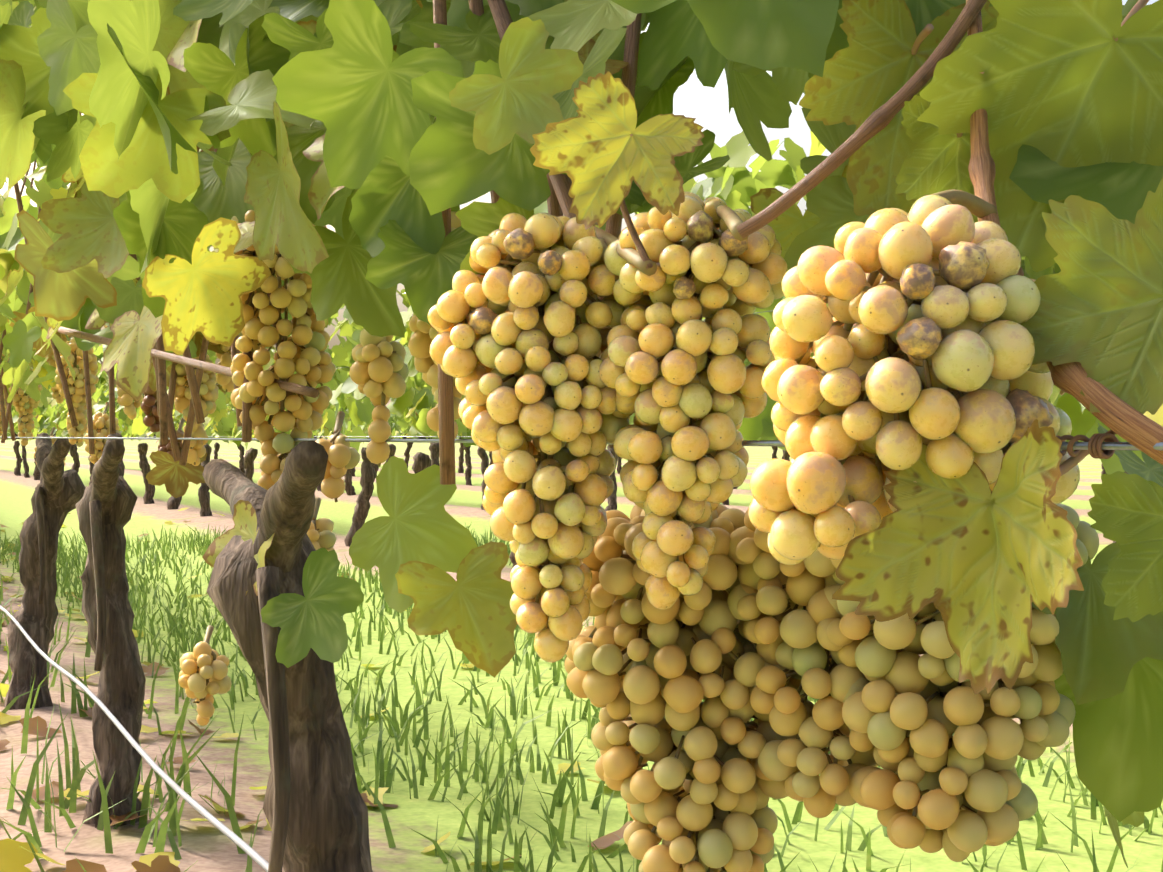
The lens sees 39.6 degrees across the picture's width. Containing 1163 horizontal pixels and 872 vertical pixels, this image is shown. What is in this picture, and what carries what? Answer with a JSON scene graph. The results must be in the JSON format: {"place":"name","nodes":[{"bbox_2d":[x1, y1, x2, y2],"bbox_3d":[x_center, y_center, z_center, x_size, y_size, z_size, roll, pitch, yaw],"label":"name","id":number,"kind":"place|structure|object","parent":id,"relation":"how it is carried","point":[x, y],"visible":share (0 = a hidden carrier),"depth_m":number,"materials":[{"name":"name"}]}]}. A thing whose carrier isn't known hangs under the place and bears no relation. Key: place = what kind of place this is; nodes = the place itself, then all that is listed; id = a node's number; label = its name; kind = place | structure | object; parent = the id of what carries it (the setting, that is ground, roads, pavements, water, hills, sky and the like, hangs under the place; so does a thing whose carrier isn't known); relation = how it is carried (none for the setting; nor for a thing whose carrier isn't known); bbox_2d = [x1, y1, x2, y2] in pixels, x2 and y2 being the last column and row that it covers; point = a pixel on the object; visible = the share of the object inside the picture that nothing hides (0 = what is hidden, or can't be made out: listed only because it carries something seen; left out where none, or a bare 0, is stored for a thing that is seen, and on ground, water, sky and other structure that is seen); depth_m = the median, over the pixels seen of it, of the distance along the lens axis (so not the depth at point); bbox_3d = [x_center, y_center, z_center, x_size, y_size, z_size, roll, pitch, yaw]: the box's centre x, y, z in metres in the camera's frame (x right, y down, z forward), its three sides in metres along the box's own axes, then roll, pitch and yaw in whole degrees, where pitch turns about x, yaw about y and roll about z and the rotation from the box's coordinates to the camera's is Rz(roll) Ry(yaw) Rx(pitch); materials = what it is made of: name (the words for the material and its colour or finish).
{"place":"outdoors","nodes":[
{"label":"outdoors","id":0,"kind":"place"},
{"bbox_2d":[178,625,231,725],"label":"grape cluster","id":1,"kind":"object","parent":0,"point":[204,678],"visible":1,"depth_m":1.53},
{"bbox_2d":[58,200,652,397],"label":"vine shoots","id":2,"kind":"object","parent":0,"point":[283,385],"visible":0.73,"depth_m":1.51,"materials":[{"name":"brown wood"}]},
{"bbox_2d":[0,0,1157,438],"label":"sky","id":3,"kind":"structure","parent":0,"point":[709,106],"materials":[{"name":"white"}]},
{"bbox_2d":[0,0,1162,867],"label":"vine leaves","id":4,"kind":"object","parent":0,"point":[372,99],"visible":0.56,"depth_m":0.88,"materials":[{"name":"green plant"}]},
{"bbox_2d":[0,439,1162,871],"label":"ground","id":5,"kind":"structure","parent":0,"point":[206,847],"depth_m":2.85,"materials":[{"name":"green plant"}]},
{"bbox_2d":[0,556,627,871],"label":"weed tufts","id":6,"kind":"object","parent":5,"relation":"on","point":[172,817],"visible":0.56,"depth_m":2.31,"materials":[{"name":"green plant"}]},
{"bbox_2d":[0,508,774,871],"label":"fallen leaves","id":7,"kind":"object","parent":5,"relation":"on","point":[16,856],"visible":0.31,"depth_m":2.35,"materials":[{"name":"brown plant"}]},
{"bbox_2d":[3,432,1144,871],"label":"vine trunks","id":8,"kind":"object","parent":5,"relation":"on","point":[315,808],"visible":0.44,"depth_m":1.38,"materials":[{"name":"brown plant"}]},
{"bbox_2d":[0,0,151,453],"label":"vine canopy","id":9,"kind":"object","parent":8,"relation":"on","point":[18,338],"visible":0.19,"depth_m":2.92,"materials":[{"name":"green plant"}]},
{"bbox_2d":[0,353,9,435],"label":"grape cluster","id":10,"kind":"object","parent":9,"relation":"attached to","point":[4,402],"visible":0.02,"depth_m":5.15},
{"bbox_2d":[9,369,41,445],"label":"grape cluster","id":11,"kind":"object","parent":9,"relation":"attached to","point":[22,406],"visible":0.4,"depth_m":4.15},
{"bbox_2d":[45,326,72,402],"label":"grape cluster","id":12,"kind":"object","parent":9,"relation":"attached to","point":[51,360],"visible":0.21,"depth_m":3.85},
{"bbox_2d":[55,337,98,446],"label":"grape cluster","id":13,"kind":"object","parent":9,"relation":"attached to","point":[77,388],"visible":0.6,"depth_m":3.06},
{"bbox_2d":[84,402,123,463],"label":"grape cluster","id":14,"kind":"object","parent":9,"relation":"attached to","point":[101,421],"visible":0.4,"depth_m":2.85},
{"bbox_2d":[104,325,142,418],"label":"grape cluster","id":15,"kind":"object","parent":9,"relation":"attached to","point":[124,399],"visible":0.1,"depth_m":2.56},
{"bbox_2d":[141,385,167,431],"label":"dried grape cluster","id":16,"kind":"object","parent":9,"relation":"attached to","point":[149,409],"visible":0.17,"depth_m":2.27,"materials":[{"name":"brown food"}]},
{"bbox_2d":[158,418,184,456],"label":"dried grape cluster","id":17,"kind":"object","parent":9,"relation":"attached to","point":[167,448],"visible":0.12,"depth_m":2.26,"materials":[{"name":"brown food"}]},
{"bbox_2d":[0,605,268,871],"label":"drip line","id":18,"kind":"object","parent":8,"relation":"on","point":[255,856],"visible":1,"depth_m":1.77,"materials":[{"name":"plastic"}]},
{"bbox_2d":[0,207,1162,450],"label":"trellis wires","id":19,"kind":"object","parent":8,"relation":"on","point":[1064,445],"visible":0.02,"depth_m":1.11,"materials":[{"name":"metal"}]},
{"bbox_2d":[34,427,65,465],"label":"grape cluster","id":20,"kind":"object","parent":19,"relation":"attached to","point":[51,434],"depth_m":3.58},
{"bbox_2d":[349,329,408,466],"bbox_3d":[-0.149,-0.043,1.194,0.042,0.132,0.063,0,0,1],"label":"grape cluster","id":21,"kind":"object","parent":19,"relation":"attached to","point":[379,371],"visible":0.96,"depth_m":1.18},
{"bbox_2d":[0,0,1145,484],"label":"vine canopy","id":22,"kind":"object","parent":19,"relation":"attached to","point":[126,50],"visible":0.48,"depth_m":1.12,"materials":[{"name":"green plant"}]},
{"bbox_2d":[174,354,218,465],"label":"grape cluster","id":23,"kind":"object","parent":22,"relation":"attached to","point":[208,392],"visible":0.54,"depth_m":2.07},
{"bbox_2d":[209,332,242,392],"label":"grape cluster","id":24,"kind":"object","parent":22,"relation":"attached to","point":[225,382],"visible":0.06,"depth_m":1.97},
{"bbox_2d":[230,210,335,489],"bbox_3d":[-0.270,-0.075,1.440,0.108,0.323,0.114,0,0,-25],"label":"grape cluster","id":25,"kind":"object","parent":22,"relation":"hanging from","point":[301,353],"visible":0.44,"depth_m":1.41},
{"bbox_2d":[307,497,336,550],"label":"grape cluster","id":26,"kind":"object","parent":22,"relation":"attached to","point":[320,534],"visible":0.25,"depth_m":1.48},
{"bbox_2d":[315,411,359,501],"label":"grape cluster","id":27,"kind":"object","parent":22,"relation":"hanging from","point":[343,456],"visible":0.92,"depth_m":1.28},
{"bbox_2d":[408,212,461,438],"bbox_3d":[-0.090,-0.081,1.045,0.059,0.175,0.083,0,0,-25],"label":"grape cluster","id":28,"kind":"object","parent":22,"relation":"hanging from","point":[423,336],"visible":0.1,"depth_m":1.03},
{"bbox_2d":[428,213,656,661],"bbox_3d":[-0.003,-0.001,0.748,0.091,0.213,0.137,0,0,-43],"label":"grape cluster","id":29,"kind":"object","parent":22,"relation":"attached to","point":[517,354],"visible":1,"depth_m":0.74,"materials":[{"name":"yellow food"}]},
{"bbox_2d":[564,504,803,871],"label":"grape cluster","id":30,"kind":"object","parent":22,"relation":"hanging from","point":[638,666],"visible":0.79,"depth_m":0.78,"materials":[{"name":"yellow food"}]},
{"bbox_2d":[599,192,787,608],"bbox_3d":[0.045,-0.016,0.716,0.089,0.190,0.132,0,0,18],"label":"grape cluster","id":31,"kind":"object","parent":22,"relation":"attached to","point":[679,377],"visible":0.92,"depth_m":0.71,"materials":[{"name":"yellow food"}]},
{"bbox_2d":[728,508,915,817],"bbox_3d":[0.116,0.095,0.779,0.088,0.172,0.089,0,0,-25],"label":"grape cluster","id":32,"kind":"object","parent":22,"relation":"hanging from","point":[797,757],"visible":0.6,"depth_m":0.75,"materials":[{"name":"yellow food"}]},
{"bbox_2d":[736,0,986,238],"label":"vine cane","id":33,"kind":"object","parent":22,"relation":"attached to","point":[878,120],"visible":0.98,"depth_m":0.62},
{"bbox_2d":[799,0,998,215],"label":"vine leaf","id":34,"kind":"object","parent":33,"relation":"attached to","point":[880,60],"visible":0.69,"depth_m":0.70,"materials":[{"name":"green plant"}]},
{"bbox_2d":[749,189,1079,564],"bbox_3d":[0.114,-0.022,0.553,0.125,0.131,0.099,0,0,-25],"label":"grape cluster","id":35,"kind":"object","parent":22,"relation":"attached to","point":[914,335],"visible":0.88,"depth_m":0.52,"materials":[{"name":"yellow food"}]},
{"bbox_2d":[807,503,1098,861],"bbox_3d":[0.170,0.097,0.740,0.124,0.190,0.109,0,0,-25],"label":"grape cluster","id":36,"kind":"object","parent":22,"relation":"attached to","point":[963,792],"visible":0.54,"depth_m":0.71,"materials":[{"name":"yellow food"}]},
{"bbox_2d":[966,0,1162,464],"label":"vine cane","id":37,"kind":"object","parent":22,"relation":"attached to","point":[1130,424],"visible":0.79,"depth_m":0.52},
{"bbox_2d":[895,72,983,222],"bbox_3d":[0.151,-0.107,0.622,0.060,0.061,0.040,0,0,-25],"label":"vine leaf","id":38,"kind":"object","parent":37,"relation":"attached to","point":[935,162],"visible":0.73,"depth_m":0.62,"materials":[{"name":"green plant"}]},
{"bbox_2d":[917,0,1162,272],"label":"vine leaf","id":39,"kind":"object","parent":37,"relation":"attached to","point":[1071,83],"visible":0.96,"depth_m":0.60,"materials":[{"name":"green plant"}]},
{"bbox_2d":[1020,178,1162,414],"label":"vine leaf","id":40,"kind":"object","parent":37,"relation":"attached to","point":[1098,315],"visible":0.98,"depth_m":0.53,"materials":[{"name":"green plant"}]},
{"bbox_2d":[0,130,1162,473],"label":"vine canopy","id":41,"kind":"object","parent":19,"relation":"attached to","point":[734,184],"visible":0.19,"depth_m":6.94,"materials":[{"name":"green plant"}]},
{"bbox_2d":[105,307,1083,443],"bbox_3d":[-3.046,-0.414,16.728,0.931,1.011,27.177,0,0,-25],"label":"vine canopy","id":42,"kind":"object","parent":19,"relation":"attached to","point":[402,424],"depth_m":14.48,"materials":[{"name":"green plant"}]},
{"bbox_2d":[212,363,1084,441],"bbox_3d":[-1.441,-0.407,18.156,0.748,1.013,26.024,0,0,-25],"label":"vine canopy","id":43,"kind":"object","parent":19,"relation":"attached to","point":[392,423],"depth_m":20.15,"materials":[{"name":"green plant"}]},
{"bbox_2d":[312,384,1083,439],"bbox_3d":[0.067,-0.414,19.519,0.849,1.018,24.755,0,0,-25],"label":"vine canopy","id":44,"kind":"object","parent":19,"relation":"attached to","point":[317,433],"depth_m":27.32,"materials":[{"name":"green plant"}]},
{"bbox_2d":[1056,430,1118,458],"bbox_3d":[0.164,0.001,0.533,0.008,0.013,0.057,0,0,-25],"label":"vine tendril","id":45,"kind":"object","parent":19,"relation":"attached to","point":[1095,442],"visible":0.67,"depth_m":0.52},
{"bbox_2d":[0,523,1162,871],"bbox_3d":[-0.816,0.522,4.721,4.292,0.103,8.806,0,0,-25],"label":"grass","id":46,"kind":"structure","parent":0,"point":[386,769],"depth_m":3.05,"materials":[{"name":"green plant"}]},
{"bbox_2d":[530,71,704,229],"bbox_3d":[0.015,-0.120,0.673,0.061,0.067,0.046,0,0,-25],"label":"grape leaf","id":47,"kind":"object","parent":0,"point":[602,151],"visible":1,"depth_m":0.68,"materials":[{"name":"yellow plant"}]},
{"bbox_2d":[832,419,1093,694],"bbox_3d":[0.140,0.038,0.505,0.096,0.086,0.078,0,0,-25],"label":"grape leaf","id":48,"kind":"object","parent":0,"point":[975,561],"visible":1,"depth_m":0.51,"materials":[{"name":"yellow plant"}]},
{"bbox_2d":[1087,471,1162,621],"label":"vine leaf","id":49,"kind":"object","parent":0,"point":[1126,512],"visible":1,"depth_m":0.60,"materials":[{"name":"green plant"}]}
]}

